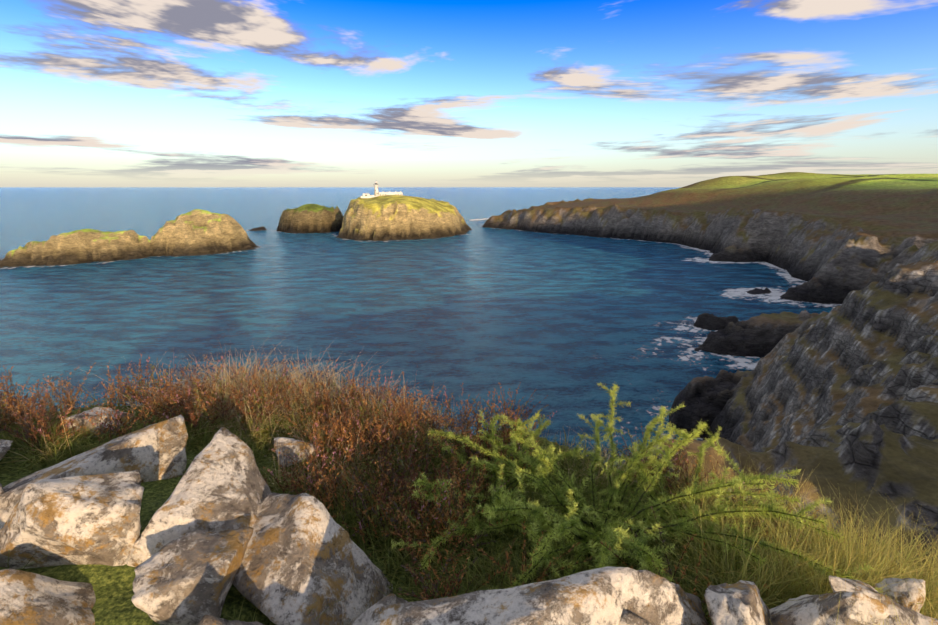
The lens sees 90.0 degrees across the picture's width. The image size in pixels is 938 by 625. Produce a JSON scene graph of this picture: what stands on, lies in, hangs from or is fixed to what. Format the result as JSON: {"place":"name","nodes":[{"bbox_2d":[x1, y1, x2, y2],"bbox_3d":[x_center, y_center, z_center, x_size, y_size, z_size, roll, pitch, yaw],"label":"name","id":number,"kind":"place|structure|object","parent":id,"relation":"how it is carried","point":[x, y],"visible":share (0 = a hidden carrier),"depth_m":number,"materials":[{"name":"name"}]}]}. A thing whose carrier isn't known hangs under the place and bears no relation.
{"place":"outdoors","nodes":[
{"label":"outdoors","id":0,"kind":"place"},
{"bbox_2d":[0,187,840,466],"bbox_3d":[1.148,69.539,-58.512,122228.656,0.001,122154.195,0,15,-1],"label":"sea","id":1,"kind":"structure","parent":0,"point":[481,311],"depth_m":212.87,"materials":[{"name":"liquid"}]},
{"bbox_2d":[0,229,841,442],"bbox_3d":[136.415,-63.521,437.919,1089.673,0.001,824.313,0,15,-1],"label":"sea foam","id":2,"kind":"object","parent":1,"relation":"on","point":[776,294],"visible":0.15,"depth_m":214.51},
{"bbox_2d":[0,172,937,624],"bbox_3d":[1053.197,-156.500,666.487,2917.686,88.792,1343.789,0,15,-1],"label":"terrain","id":3,"kind":"structure","parent":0,"point":[840,402],"depth_m":101.26,"materials":[{"name":"green stone"}]},
{"bbox_2d":[0,483,4,494],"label":"boulder","id":4,"kind":"object","parent":3,"relation":"on","point":[2,491],"visible":0.64,"depth_m":2.32,"materials":[{"name":"grey stone"}]},
{"bbox_2d":[0,439,12,459],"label":"boulder","id":5,"kind":"object","parent":3,"relation":"on","point":[5,445],"visible":1,"depth_m":2.73,"materials":[{"name":"grey stone"}]},
{"bbox_2d":[0,568,95,624],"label":"boulder","id":6,"kind":"object","parent":3,"relation":"on","point":[28,598],"visible":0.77,"depth_m":1.73,"materials":[{"name":"grey stone"}]},
{"bbox_2d":[0,469,143,568],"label":"boulder","id":7,"kind":"object","parent":3,"relation":"on","point":[83,519],"visible":0.96,"depth_m":1.95,"materials":[{"name":"grey stone"}]},
{"bbox_2d":[0,415,187,529],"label":"boulder","id":8,"kind":"object","parent":3,"relation":"on","point":[149,452],"visible":0.46,"depth_m":2.58,"materials":[{"name":"grey stone"}]},
{"bbox_2d":[62,406,135,438],"bbox_3d":[-2.725,0.805,3.449,0.294,0.255,0.411,12,19,37],"label":"boulder","id":9,"kind":"object","parent":3,"relation":"on","point":[79,420],"visible":0.29,"depth_m":3.35,"materials":[{"name":"grey stone"}]},
{"bbox_2d":[171,379,209,400],"bbox_3d":[-2.346,0.666,3.957,0.240,0.210,0.334,13,20,40],"label":"boulder","id":10,"kind":"object","parent":3,"relation":"on","point":[182,386],"visible":0.1,"depth_m":3.87,"materials":[{"name":"grey stone"}]},
{"bbox_2d":[131,527,253,624],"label":"boulder","id":11,"kind":"object","parent":3,"relation":"on","point":[187,578],"visible":0.98,"depth_m":1.75,"materials":[{"name":"grey stone"}]},
{"bbox_2d":[126,427,270,566],"bbox_3d":[-1.234,0.993,2.294,0.577,0.664,0.578,0,15,-1],"label":"boulder","id":12,"kind":"object","parent":3,"relation":"on","point":[222,485],"visible":0.6,"depth_m":2.13,"materials":[{"name":"grey stone"}]},
{"bbox_2d":[197,615,262,624],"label":"boulder","id":13,"kind":"object","parent":3,"relation":"on","point":[209,620],"visible":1,"depth_m":1.48,"materials":[{"name":"grey stone"}]},
{"bbox_2d":[273,437,319,467],"bbox_3d":[-1.121,0.899,2.981,0.273,0.192,0.351,0,15,-1],"label":"boulder","id":14,"kind":"object","parent":3,"relation":"on","point":[298,445],"visible":0.83,"depth_m":2.93,"materials":[{"name":"grey stone"}]},
{"bbox_2d":[232,492,392,624],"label":"boulder","id":15,"kind":"object","parent":3,"relation":"on","point":[304,553],"visible":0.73,"depth_m":1.98,"materials":[{"name":"grey stone"}]},
{"bbox_2d":[352,593,407,624],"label":"boulder","id":16,"kind":"object","parent":3,"relation":"on","point":[363,618],"visible":0.25,"depth_m":1.75,"materials":[{"name":"grey stone"}]},
{"bbox_2d":[361,181,402,197],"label":"lighthouse","id":17,"kind":"object","parent":3,"relation":"on","point":[376,191],"visible":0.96,"depth_m":562.58,"materials":[{"name":"white paint"}]},
{"bbox_2d":[0,354,862,616],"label":"heather clumps","id":18,"kind":"object","parent":3,"relation":"on","point":[415,508],"visible":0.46,"depth_m":3.15,"materials":[{"name":"brown plant"}]},
{"bbox_2d":[0,325,937,624],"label":"grass tussocks","id":19,"kind":"object","parent":3,"relation":"on","point":[788,577],"depth_m":2.55,"materials":[{"name":"green plant"}]},
{"bbox_2d":[367,566,708,624],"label":"boulder","id":20,"kind":"object","parent":3,"relation":"on","point":[608,595],"visible":1,"depth_m":1.43,"materials":[{"name":"grey stone"}]},
{"bbox_2d":[619,613,652,624],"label":"boulder","id":21,"kind":"object","parent":3,"relation":"on","point":[628,619],"visible":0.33,"depth_m":1.42,"materials":[{"name":"grey stone"}]},
{"bbox_2d":[390,381,882,592],"bbox_3d":[0.750,0.955,2.352,2.202,0.874,2.419,0,15,-1],"label":"gorse bush","id":22,"kind":"object","parent":3,"relation":"on","point":[615,535],"visible":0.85,"depth_m":2.46,"materials":[{"name":"green plant"}]},
{"bbox_2d":[704,580,770,624],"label":"boulder","id":23,"kind":"object","parent":3,"relation":"on","point":[740,602],"visible":0.98,"depth_m":1.46,"materials":[{"name":"grey stone"}]},
{"bbox_2d":[769,591,890,624],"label":"boulder","id":24,"kind":"object","parent":3,"relation":"on","point":[802,610],"visible":0.92,"depth_m":1.42,"materials":[{"name":"grey stone"}]},
{"bbox_2d":[828,575,937,624],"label":"boulder","id":25,"kind":"object","parent":3,"relation":"on","point":[905,615],"visible":0.5,"depth_m":1.62,"materials":[{"name":"grey stone"}]},
{"bbox_2d":[873,578,925,612],"bbox_3d":[1.671,1.213,1.881,0.214,0.375,0.140,-8,17,-26],"label":"boulder","id":26,"kind":"object","parent":3,"relation":"on","point":[913,590],"visible":0.5,"depth_m":1.83,"materials":[{"name":"grey stone"}]},
{"bbox_2d":[0,0,937,186],"label":"sky","id":27,"kind":"structure","parent":0,"point":[94,93],"materials":[{"name":"blue"}]}
]}

